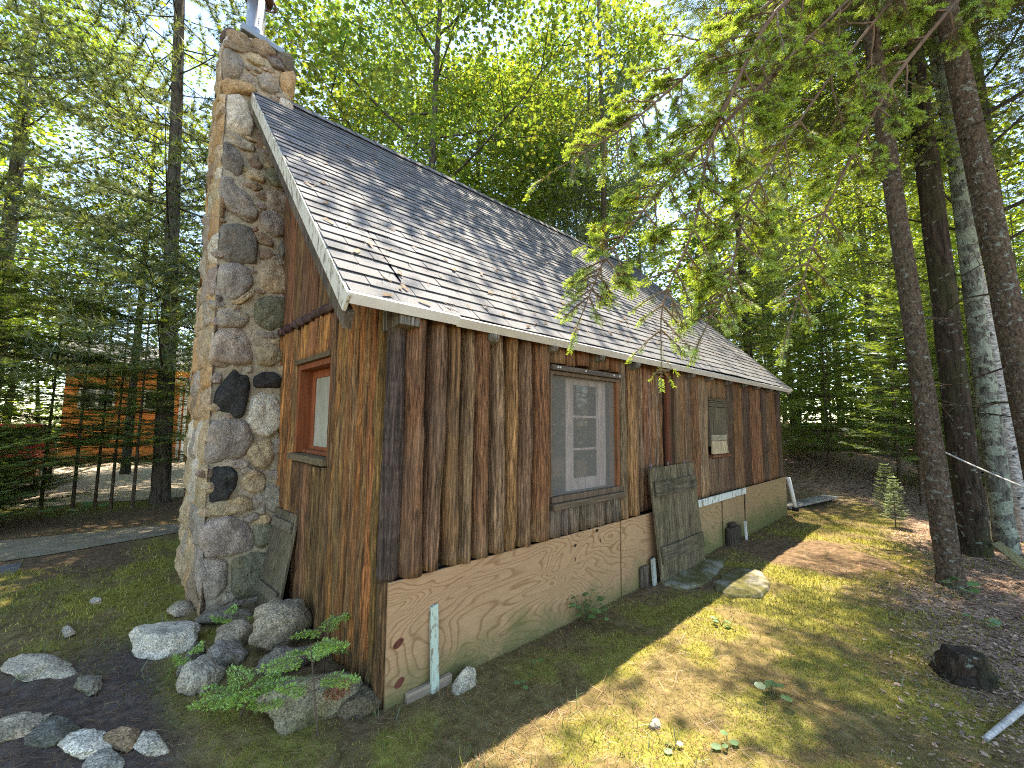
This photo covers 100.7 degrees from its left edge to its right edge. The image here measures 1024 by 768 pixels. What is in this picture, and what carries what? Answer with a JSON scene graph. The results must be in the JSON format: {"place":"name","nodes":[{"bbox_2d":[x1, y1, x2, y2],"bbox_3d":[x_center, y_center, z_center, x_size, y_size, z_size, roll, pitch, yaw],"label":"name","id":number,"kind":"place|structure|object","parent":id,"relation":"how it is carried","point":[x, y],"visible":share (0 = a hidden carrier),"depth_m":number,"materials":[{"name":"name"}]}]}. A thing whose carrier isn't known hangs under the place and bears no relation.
{"place":"outdoors","nodes":[
{"label":"outdoors","id":0,"kind":"place"},
{"bbox_2d":[0,424,56,496],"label":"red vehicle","id":1,"kind":"object","parent":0,"point":[48,472],"visible":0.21,"depth_m":9.38,"materials":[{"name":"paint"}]},
{"bbox_2d":[0,523,179,560],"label":"path","id":2,"kind":"structure","parent":0,"point":[27,547],"depth_m":5.75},
{"bbox_2d":[0,460,184,507],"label":"driveway","id":3,"kind":"structure","parent":0,"point":[122,487],"depth_m":10.59,"materials":[{"name":"gravel"}]},
{"bbox_2d":[175,376,190,460],"bbox_3d":[-13.237,1.571,18.711,2.600,3.480,2.200,6,-7,-43],"label":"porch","id":4,"kind":"object","parent":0,"point":[186,424],"visible":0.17,"depth_m":17.41,"materials":[{"name":"brown wood"}]},
{"bbox_2d":[0,422,1023,767],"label":"ground","id":5,"kind":"structure","parent":0,"point":[108,558],"depth_m":2.90,"materials":[{"name":"plant"}]},
{"bbox_2d":[0,562,21,575],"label":"concrete pad","id":6,"kind":"object","parent":5,"relation":"on","point":[12,567],"visible":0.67,"depth_m":4.70,"materials":[{"name":"concrete"}]},
{"bbox_2d":[0,369,39,521],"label":"young fir","id":7,"kind":"object","parent":5,"relation":"on","point":[12,513],"visible":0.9,"depth_m":6.31,"materials":[{"name":"green plant"}]},
{"bbox_2d":[0,711,52,743],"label":"flagstone","id":8,"kind":"object","parent":5,"relation":"on","point":[25,722],"visible":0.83,"depth_m":2.27,"materials":[{"name":"stone"}]},
{"bbox_2d":[0,251,71,505],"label":"young fir","id":9,"kind":"object","parent":5,"relation":"on","point":[2,365],"visible":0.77,"depth_m":6.50,"materials":[{"name":"green plant"}]},
{"bbox_2d":[0,653,77,681],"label":"flagstone","id":10,"kind":"object","parent":5,"relation":"on","point":[28,666],"visible":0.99,"depth_m":2.82,"materials":[{"name":"stone"}]},
{"bbox_2d":[0,270,95,510],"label":"young fir","id":11,"kind":"object","parent":5,"relation":"on","point":[11,279],"visible":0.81,"depth_m":6.97,"materials":[{"name":"green plant"}]},
{"bbox_2d":[23,715,80,747],"bbox_3d":[-2.479,1.861,2.267,0.350,0.060,0.210,0,-5,7],"label":"flagstone","id":12,"kind":"object","parent":5,"relation":"on","point":[52,731],"visible":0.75,"depth_m":2.24,"materials":[{"name":"stone"}]},
{"bbox_2d":[0,4,111,353],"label":"maple tree","id":13,"kind":"object","parent":5,"relation":"on","point":[1,88],"visible":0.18,"depth_m":12.03,"materials":[{"name":"green plant"}]},
{"bbox_2d":[0,226,129,513],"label":"young fir","id":14,"kind":"object","parent":5,"relation":"on","point":[42,300],"visible":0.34,"depth_m":7.56,"materials":[{"name":"green plant"}]},
{"bbox_2d":[0,19,136,257],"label":"pine tree","id":15,"kind":"object","parent":5,"relation":"on","point":[4,152],"visible":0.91,"depth_m":6.77,"materials":[{"name":"green plant"}]},
{"bbox_2d":[61,625,76,637],"bbox_3d":[-3.478,1.938,3.325,0.276,0.051,0.072,-3,-7,37],"label":"flagstone","id":16,"kind":"object","parent":5,"relation":"on","point":[67,630],"visible":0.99,"depth_m":3.29,"materials":[{"name":"stone"}]},
{"bbox_2d":[38,501,109,523],"bbox_3d":[-6.927,2.054,6.669,0.630,0.323,0.711,-2,-6,22],"label":"sprout","id":17,"kind":"object","parent":5,"relation":"on","point":[85,504],"visible":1,"depth_m":6.68,"materials":[{"name":"green plant"}]},
{"bbox_2d":[0,226,158,512],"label":"young fir","id":18,"kind":"object","parent":5,"relation":"on","point":[77,456],"visible":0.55,"depth_m":7.57,"materials":[{"name":"green plant"}]},
{"bbox_2d":[57,728,111,759],"bbox_3d":[-2.157,1.833,2.151,0.300,0.082,0.163,-2,-6,29],"label":"flagstone","id":19,"kind":"object","parent":5,"relation":"on","point":[83,743],"visible":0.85,"depth_m":2.13,"materials":[{"name":"stone"}]},
{"bbox_2d":[73,675,102,696],"bbox_3d":[-2.657,1.881,2.659,0.136,0.075,0.313,6,-7,-43],"label":"flagstone","id":20,"kind":"object","parent":5,"relation":"on","point":[90,685],"visible":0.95,"depth_m":2.62,"materials":[{"name":"stone"}]},
{"bbox_2d":[19,265,165,507],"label":"young fir","id":21,"kind":"object","parent":5,"relation":"on","point":[95,498],"visible":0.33,"depth_m":8.02,"materials":[{"name":"green plant"}]},
{"bbox_2d":[0,76,204,473],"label":"maple tree","id":22,"kind":"object","parent":5,"relation":"on","point":[127,449],"visible":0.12,"depth_m":12.89,"materials":[{"name":"green plant"}]},
{"bbox_2d":[82,748,124,767],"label":"flagstone","id":23,"kind":"object","parent":5,"relation":"on","point":[105,758],"visible":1,"depth_m":2.01,"materials":[{"name":"stone"}]},
{"bbox_2d":[0,0,217,398],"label":"maple tree","id":24,"kind":"object","parent":5,"relation":"on","point":[18,167],"visible":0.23,"depth_m":13.38,"materials":[{"name":"green plant"}]},
{"bbox_2d":[41,272,183,507],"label":"young fir","id":25,"kind":"object","parent":5,"relation":"on","point":[115,457],"visible":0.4,"depth_m":8.01,"materials":[{"name":"green plant"}]},
{"bbox_2d":[103,726,140,752],"bbox_3d":[-1.986,1.827,2.182,0.259,0.066,0.127,-2,-6,22],"label":"flagstone","id":26,"kind":"object","parent":5,"relation":"on","point":[122,738],"visible":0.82,"depth_m":2.16,"materials":[{"name":"stone"}]},
{"bbox_2d":[52,252,193,507],"bbox_3d":[-7.191,0.045,8.126,2.361,5.083,2.134,5,-7,-40],"label":"young fir","id":27,"kind":"object","parent":5,"relation":"on","point":[136,458],"visible":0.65,"depth_m":8.04,"materials":[{"name":"green plant"}]},
{"bbox_2d":[57,341,191,461],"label":"house","id":28,"kind":"structure","parent":5,"relation":"on","point":[146,416],"depth_m":17.63,"materials":[{"name":"orange"}]},
{"bbox_2d":[77,387,114,408],"bbox_3d":[-16.733,0.589,17.101,1.070,0.850,0.080,6,-7,-43],"label":"window","id":29,"kind":"structure","parent":28,"relation":"in","point":[108,404],"depth_m":17.07,"materials":[{"name":"grey glass"}]},
{"bbox_2d":[133,730,169,756],"bbox_3d":[-1.817,1.807,2.125,0.263,0.059,0.109,-3,-7,35],"label":"flagstone","id":30,"kind":"object","parent":5,"relation":"on","point":[151,743],"visible":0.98,"depth_m":2.10,"materials":[{"name":"stone"}]},
{"bbox_2d":[128,620,200,659],"bbox_3d":[-2.568,1.900,3.152,0.355,0.183,0.567,21,-21,-75],"label":"boulder","id":31,"kind":"object","parent":5,"relation":"on","point":[158,640],"visible":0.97,"depth_m":3.06,"materials":[{"name":"stone"}]},
{"bbox_2d":[0,0,329,504],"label":"pine tree","id":32,"kind":"object","parent":5,"relation":"on","point":[160,490],"visible":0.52,"depth_m":7.68,"materials":[{"name":"green plant"}]},
{"bbox_2d":[145,291,196,457],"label":"young fir","id":33,"kind":"object","parent":5,"relation":"on","point":[173,452],"visible":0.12,"depth_m":9.28,"materials":[{"name":"green plant"}]},
{"bbox_2d":[166,600,194,617],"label":"boulder","id":34,"kind":"object","parent":5,"relation":"on","point":[180,608],"visible":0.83,"depth_m":3.59,"materials":[{"name":"stone"}]},
{"bbox_2d":[175,641,205,676],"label":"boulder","id":35,"kind":"object","parent":5,"relation":"on","point":[195,655],"visible":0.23,"depth_m":2.86,"materials":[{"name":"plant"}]},
{"bbox_2d":[172,640,222,666],"bbox_3d":[-2.072,1.814,2.786,0.367,0.156,0.201,-1,-5,15],"label":"fir seedling","id":36,"kind":"object","parent":5,"relation":"on","point":[194,651],"visible":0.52,"depth_m":2.79,"materials":[{"name":"green plant"}]},
{"bbox_2d":[176,654,225,695],"bbox_3d":[-1.943,1.824,2.640,0.217,0.230,0.227,0,-5,7],"label":"boulder","id":37,"kind":"object","parent":5,"relation":"on","point":[197,674],"visible":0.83,"depth_m":2.58,"materials":[{"name":"stone"}]},
{"bbox_2d":[194,609,253,624],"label":"boulder","id":38,"kind":"object","parent":5,"relation":"on","point":[205,619],"visible":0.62,"depth_m":3.47,"materials":[{"name":"stone"}]},
{"bbox_2d":[206,639,248,666],"bbox_3d":[-1.972,1.883,2.910,0.222,0.209,0.265,-2,-6,23],"label":"boulder","id":39,"kind":"object","parent":5,"relation":"on","point":[230,652],"visible":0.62,"depth_m":2.88,"materials":[{"name":"stone"}]},
{"bbox_2d":[209,604,252,623],"bbox_3d":[-2.250,1.867,3.377,0.301,0.139,0.234,-2,-6,22],"label":"fir seedling","id":40,"kind":"object","parent":5,"relation":"on","point":[227,612],"visible":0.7,"depth_m":3.38,"materials":[{"name":"green plant"}]},
{"bbox_2d":[147,63,315,364],"bbox_3d":[-9.735,-5.271,16.959,7.686,17.250,8.810,5,-7,-37],"label":"pine tree","id":41,"kind":"object","parent":5,"relation":"on","point":[196,224],"visible":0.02,"depth_m":15.03,"materials":[{"name":"green plant"}]},
{"bbox_2d":[214,617,252,645],"bbox_3d":[-2.062,1.903,3.168,0.276,0.244,0.267,6,-7,-43],"label":"boulder","id":42,"kind":"object","parent":5,"relation":"on","point":[240,630],"visible":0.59,"depth_m":3.12,"materials":[{"name":"stone"}]},
{"bbox_2d":[187,663,306,717],"bbox_3d":[-1.474,1.725,2.345,0.528,0.204,0.530,6,-7,-43],"label":"fir seedling","id":43,"kind":"object","parent":5,"relation":"on","point":[230,698],"visible":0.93,"depth_m":2.36,"materials":[{"name":"green plant"}]},
{"bbox_2d":[256,507,297,604],"bbox_3d":[-2.087,1.542,3.763,0.536,0.873,0.161,-4,-7,43],"label":"shutter","id":44,"kind":"object","parent":5,"relation":"on","point":[272,581],"visible":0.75,"depth_m":3.73,"materials":[{"name":"grey wood"}]},
{"bbox_2d":[248,597,313,651],"bbox_3d":[-1.738,1.817,3.165,0.450,0.423,0.358,6,-7,-43],"label":"boulder","id":45,"kind":"object","parent":5,"relation":"on","point":[278,621],"visible":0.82,"depth_m":3.07,"materials":[{"name":"stone"}]},
{"bbox_2d":[253,645,315,674],"bbox_3d":[-1.520,1.862,2.854,0.378,0.197,0.226,2,-5,-14],"label":"boulder","id":46,"kind":"object","parent":5,"relation":"on","point":[276,652],"visible":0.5,"depth_m":2.81,"materials":[{"name":"stone"}]},
{"bbox_2d":[256,637,360,736],"bbox_3d":[-1.077,1.619,2.333,0.509,0.476,0.429,2,-5,-12],"label":"fir seedling","id":47,"kind":"object","parent":5,"relation":"on","point":[343,681],"visible":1,"depth_m":2.26,"materials":[{"name":"green plant"}]},
{"bbox_2d":[253,671,364,735],"bbox_3d":[-1.143,1.799,2.425,0.574,0.274,0.307,4,-6,-35],"label":"boulder","id":48,"kind":"object","parent":5,"relation":"on","point":[290,715],"visible":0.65,"depth_m":2.32,"materials":[{"name":"stone"}]},
{"bbox_2d":[285,613,351,672],"bbox_3d":[-1.204,1.691,2.755,0.344,0.384,0.476,-1,-5,14],"label":"fir seedling","id":49,"kind":"object","parent":5,"relation":"on","point":[330,620],"visible":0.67,"depth_m":2.72,"materials":[{"name":"green plant"}]},
{"bbox_2d":[336,684,381,719],"bbox_3d":[-0.871,1.853,2.438,0.243,0.182,0.194,1,-5,0],"label":"boulder","id":50,"kind":"object","parent":5,"relation":"on","point":[361,702],"visible":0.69,"depth_m":2.38,"materials":[{"name":"stone"}]},
{"bbox_2d":[159,0,649,230],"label":"maple tree","id":51,"kind":"object","parent":5,"relation":"on","point":[360,104],"visible":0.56,"depth_m":10.30,"materials":[{"name":"green plant"}]},
{"bbox_2d":[275,0,550,210],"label":"maple tree","id":52,"kind":"object","parent":5,"relation":"on","point":[359,61],"visible":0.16,"depth_m":16.94,"materials":[{"name":"green plant"}]},
{"bbox_2d":[405,672,451,704],"bbox_3d":[-0.510,1.889,2.616,0.320,0.085,0.037,6,-7,-43],"label":"wood block","id":53,"kind":"object","parent":5,"relation":"on","point":[418,692],"depth_m":2.58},
{"bbox_2d":[429,603,438,693],"bbox_3d":[-0.484,1.688,2.646,0.055,0.585,0.065,6,-7,-43],"label":"stake","id":54,"kind":"object","parent":5,"relation":"on","point":[434,642],"visible":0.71,"depth_m":2.64,"materials":[{"name":"paint"}]},
{"bbox_2d":[451,666,476,695],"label":"boulder","id":55,"kind":"object","parent":5,"relation":"on","point":[466,676],"visible":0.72,"depth_m":2.67,"materials":[{"name":"stone"}]},
{"bbox_2d":[328,21,616,249],"bbox_3d":[-1.783,-5.587,16.121,10.852,17.914,11.697,-3,-6,34],"label":"maple tree","id":56,"kind":"object","parent":5,"relation":"on","point":[465,158],"visible":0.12,"depth_m":15.08,"materials":[{"name":"green plant"}]},
{"bbox_2d":[174,0,798,710],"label":"log cabin","id":57,"kind":"object","parent":5,"relation":"on","point":[404,406],"visible":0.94,"depth_m":3.80,"materials":[{"name":"brown wood"}]},
{"bbox_2d":[287,350,330,466],"bbox_3d":[-1.684,0.217,3.720,0.245,0.915,0.905,6,-7,-43],"label":"window","id":58,"kind":"structure","parent":57,"relation":"in","point":[314,378],"depth_m":3.92,"materials":[{"name":"brown wood"}]},
{"bbox_2d":[549,364,625,510],"bbox_3d":[0.697,0.479,3.955,1.085,1.220,0.148,6,-7,-43],"label":"window","id":59,"kind":"structure","parent":57,"relation":"in","point":[584,422],"depth_m":3.92,"materials":[{"name":"grey wood"}]},
{"bbox_2d":[0,511,1023,767],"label":"moss","id":60,"kind":"object","parent":5,"relation":"on","point":[612,639],"visible":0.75,"depth_m":3.34,"materials":[{"name":"plant"}]},
{"bbox_2d":[0,508,1023,767],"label":"fallen needles","id":61,"kind":"object","parent":5,"relation":"on","point":[804,750],"depth_m":2.45,"materials":[{"name":"plant"}]},
{"bbox_2d":[0,89,1023,456],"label":"woodland","id":62,"kind":"object","parent":5,"relation":"on","point":[694,249],"depth_m":20.59,"materials":[{"name":"plant"}]},
{"bbox_2d":[436,43,731,311],"bbox_3d":[1.745,-6.292,18.049,11.312,18.579,12.188,1,-5,-6],"label":"maple tree","id":63,"kind":"object","parent":5,"relation":"on","point":[543,174],"visible":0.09,"depth_m":15.90,"materials":[{"name":"green plant"}]},
{"bbox_2d":[566,589,608,622],"bbox_3d":[0.630,1.903,3.590,0.382,0.227,0.393,1,-5,-2],"label":"leafy plant","id":64,"kind":"object","parent":5,"relation":"on","point":[590,615],"visible":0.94,"depth_m":3.56,"materials":[{"name":"green plant"}]},
{"bbox_2d":[495,85,680,281],"bbox_3d":[2.747,-5.828,20.983,9.586,17.359,12.001,1,-5,-1],"label":"maple tree","id":65,"kind":"object","parent":5,"relation":"on","point":[628,244],"visible":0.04,"depth_m":18.12,"materials":[{"name":"green plant"}]},
{"bbox_2d":[447,0,754,308],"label":"maple tree","id":66,"kind":"object","parent":5,"relation":"on","point":[646,50],"visible":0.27,"depth_m":14.67,"materials":[{"name":"green plant"}]},
{"bbox_2d":[542,0,664,275],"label":"fir tree","id":67,"kind":"object","parent":5,"relation":"on","point":[617,87],"visible":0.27,"depth_m":13.12,"materials":[{"name":"green plant"}]},
{"bbox_2d":[639,565,648,587],"bbox_3d":[1.364,1.983,4.374,0.140,0.200,0.032,6,-7,-43],"label":"board scrap","id":68,"kind":"object","parent":5,"relation":"on","point":[644,576],"visible":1,"depth_m":4.34,"materials":[{"name":"wood"}]},
{"bbox_2d":[651,557,656,585],"bbox_3d":[1.486,2.002,4.432,0.065,0.346,0.044,6,-7,-43],"label":"stake","id":69,"kind":"object","parent":5,"relation":"on","point":[653,571],"visible":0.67,"depth_m":4.42,"materials":[{"name":"paint"}]},
{"bbox_2d":[648,718,660,729],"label":"pebble","id":70,"kind":"object","parent":5,"relation":"on","point":[654,724],"visible":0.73,"depth_m":2.35,"materials":[{"name":"stone"}]},
{"bbox_2d":[664,741,682,753],"bbox_3d":[0.820,1.876,2.195,0.129,0.028,0.074,4,-6,-30],"label":"sprout","id":71,"kind":"object","parent":5,"relation":"on","point":[668,750],"visible":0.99,"depth_m":2.19,"materials":[{"name":"green plant"}]},
{"bbox_2d":[658,557,725,589],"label":"concrete slab","id":72,"kind":"structure","parent":5,"relation":"on","point":[707,570],"depth_m":4.62,"materials":[{"name":"concrete"}]},
{"bbox_2d":[648,462,705,581],"bbox_3d":[1.906,1.496,4.841,1.135,1.213,0.124,6,-7,-43],"label":"shutter","id":73,"kind":"object","parent":72,"relation":"on","point":[680,541],"visible":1,"depth_m":4.77,"materials":[{"name":"grey wood"}]},
{"bbox_2d":[711,730,738,749],"bbox_3d":[1.107,1.874,2.205,0.161,0.054,0.094,6,-7,-43],"label":"sprout","id":74,"kind":"object","parent":5,"relation":"on","point":[716,746],"visible":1,"depth_m":2.20,"materials":[{"name":"green plant"}]},
{"bbox_2d":[726,521,741,545],"bbox_3d":[3.123,2.108,5.972,0.380,0.320,0.085,6,-7,-43],"label":"stump block","id":75,"kind":"object","parent":5,"relation":"on","point":[733,534],"depth_m":5.89,"materials":[{"name":"wood"}]},
{"bbox_2d":[712,567,770,598],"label":"boulder","id":76,"kind":"structure","parent":5,"relation":"on","point":[736,582],"depth_m":4.38,"materials":[{"name":"stone"}]},
{"bbox_2d":[671,0,828,380],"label":"fir tree","id":77,"kind":"object","parent":5,"relation":"on","point":[780,251],"visible":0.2,"depth_m":13.00,"materials":[{"name":"green plant"}]},
{"bbox_2d":[711,237,812,433],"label":"fir sapling","id":78,"kind":"object","parent":5,"relation":"on","point":[747,330],"visible":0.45,"depth_m":11.60,"materials":[{"name":"green plant"}]},
{"bbox_2d":[523,0,1022,392],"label":"fir tree","id":79,"kind":"object","parent":5,"relation":"on","point":[767,111],"visible":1,"depth_m":2.30,"materials":[{"name":"green plant"}]},
{"bbox_2d":[754,679,792,701],"bbox_3d":[1.611,1.867,2.574,0.209,0.087,0.198,6,-7,-43],"label":"sprout","id":80,"kind":"object","parent":5,"relation":"on","point":[767,682],"visible":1,"depth_m":2.58,"materials":[{"name":"green plant"}]},
{"bbox_2d":[727,227,822,401],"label":"fir sapling","id":81,"kind":"object","parent":5,"relation":"on","point":[776,322],"visible":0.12,"depth_m":15.63,"materials":[{"name":"green plant"}]},
{"bbox_2d":[721,130,852,432],"bbox_3d":[12.233,-6.072,19.732,5.442,17.242,4.750,-3,-6,31],"label":"fir tree","id":82,"kind":"object","parent":5,"relation":"on","point":[827,312],"visible":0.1,"depth_m":18.83,"materials":[{"name":"green plant"}]},
{"bbox_2d":[787,494,837,508],"bbox_3d":[6.168,2.444,8.832,1.678,0.140,0.280,3,-6,-26],"label":"plank","id":83,"kind":"object","parent":5,"relation":"on","point":[812,500],"visible":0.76,"depth_m":8.83,"materials":[{"name":"wood"}]},
{"bbox_2d":[643,0,1023,588],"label":"fir tree","id":84,"kind":"object","parent":5,"relation":"on","point":[947,556],"visible":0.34,"depth_m":4.79,"materials":[{"name":"green plant"}]},
{"bbox_2d":[777,238,896,449],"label":"fir sapling","id":85,"kind":"object","parent":5,"relation":"on","point":[826,356],"visible":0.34,"depth_m":13.97,"materials":[{"name":"green plant"}]},
{"bbox_2d":[775,261,915,465],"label":"fir sapling","id":86,"kind":"object","parent":5,"relation":"on","point":[824,382],"visible":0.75,"depth_m":11.64,"materials":[{"name":"green plant"}]},
{"bbox_2d":[696,0,1023,557],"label":"cedar tree","id":87,"kind":"object","parent":5,"relation":"on","point":[973,526],"visible":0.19,"depth_m":5.78,"materials":[{"name":"green plant"}]},
{"bbox_2d":[699,19,1023,457],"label":"maple tree","id":88,"kind":"object","parent":5,"relation":"on","point":[807,198],"visible":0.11,"depth_m":13.74,"materials":[{"name":"green plant"}]},
{"bbox_2d":[704,1,1023,554],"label":"birch tree","id":89,"kind":"object","parent":5,"relation":"on","point":[1003,524],"visible":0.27,"depth_m":5.95,"materials":[{"name":"green plant"}]},
{"bbox_2d":[705,0,1023,476],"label":"fir tree","id":90,"kind":"object","parent":5,"relation":"on","point":[1000,269],"visible":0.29,"depth_m":4.46,"materials":[{"name":"green plant"}]},
{"bbox_2d":[945,452,1023,487],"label":"rope","id":91,"kind":"object","parent":90,"relation":"attached to","point":[985,470],"visible":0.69,"depth_m":4.88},
{"bbox_2d":[744,1,1023,542],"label":"birch tree","id":92,"kind":"object","parent":5,"relation":"on","point":[1015,472],"visible":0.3,"depth_m":6.81,"materials":[{"name":"green plant"}]},
{"bbox_2d":[869,463,900,515],"bbox_3d":[6.935,2.087,7.890,0.433,1.230,0.478,6,-7,-43],"label":"fir seedling","id":93,"kind":"object","parent":5,"relation":"on","point":[879,498],"visible":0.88,"depth_m":7.89,"materials":[{"name":"green plant"}]},
{"bbox_2d":[880,476,910,526],"bbox_3d":[6.344,2.080,7.039,0.415,1.099,0.375,2,-5,-10],"label":"fir seedling","id":94,"kind":"object","parent":5,"relation":"on","point":[890,498],"visible":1,"depth_m":7.06,"materials":[{"name":"green plant"}]},
{"bbox_2d":[828,229,968,486],"bbox_3d":[9.102,-0.567,10.346,2.740,6.455,3.031,0,-5,2],"label":"fir sapling","id":95,"kind":"object","parent":5,"relation":"on","point":[898,463],"visible":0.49,"depth_m":10.24,"materials":[{"name":"green plant"}]},
{"bbox_2d":[781,444,1023,767],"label":"leaf litter","id":96,"kind":"object","parent":5,"relation":"on","point":[961,732],"visible":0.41,"depth_m":3.44,"materials":[{"name":"plant"}]},
{"bbox_2d":[839,232,981,505],"bbox_3d":[8.239,-0.192,8.784,2.712,5.802,2.452,1,-5,-6],"label":"fir sapling","id":97,"kind":"object","parent":5,"relation":"on","point":[907,459],"visible":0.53,"depth_m":8.90,"materials":[{"name":"green plant"}]},
{"bbox_2d":[844,273,980,455],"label":"fir sapling","id":98,"kind":"object","parent":5,"relation":"on","point":[899,380],"visible":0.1,"depth_m":14.55,"materials":[{"name":"green plant"}]},
{"bbox_2d":[813,6,1023,480],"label":"cedar tree","id":99,"kind":"object","parent":5,"relation":"on","point":[983,88],"visible":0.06,"depth_m":8.19,"materials":[{"name":"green plant"}]},
{"bbox_2d":[883,276,986,499],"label":"fir sapling","id":100,"kind":"object","parent":5,"relation":"on","point":[914,461],"visible":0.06,"depth_m":9.45,"materials":[{"name":"green plant"}]},
{"bbox_2d":[940,576,980,595],"bbox_3d":[4.449,2.005,4.211,0.351,0.170,0.279,6,-7,-43],"label":"sprout","id":101,"kind":"object","parent":5,"relation":"on","point":[974,584],"visible":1,"depth_m":4.15,"materials":[{"name":"green plant"}]},
{"bbox_2d":[928,643,999,693],"bbox_3d":[3.033,1.904,2.847,0.366,0.216,0.327,-1,-5,14],"label":"stump","id":102,"kind":"object","parent":5,"relation":"on","point":[965,667],"visible":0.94,"depth_m":2.79,"materials":[{"name":"brown wood"}]},
{"bbox_2d":[939,173,1023,417],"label":"fir sapling","id":103,"kind":"object","parent":5,"relation":"on","point":[1011,221],"visible":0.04,"depth_m":10.30,"materials":[{"name":"green plant"}]},
{"bbox_2d":[962,614,1001,628],"bbox_3d":[3.918,1.988,3.538,0.134,0.085,0.204,3,-6,-23],"label":"sprout","id":104,"kind":"object","parent":5,"relation":"on","point":[994,621],"visible":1,"depth_m":3.50,"materials":[{"name":"green plant"}]},
{"bbox_2d":[991,541,1023,569],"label":"plank","id":105,"kind":"object","parent":5,"relation":"on","point":[1010,554],"visible":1,"depth_m":5.04,"materials":[{"name":"grey wood"}]},
{"bbox_2d":[0,0,1023,423],"label":"sky","id":106,"kind":"structure","parent":0,"point":[191,9],"materials":[{"name":"white"}]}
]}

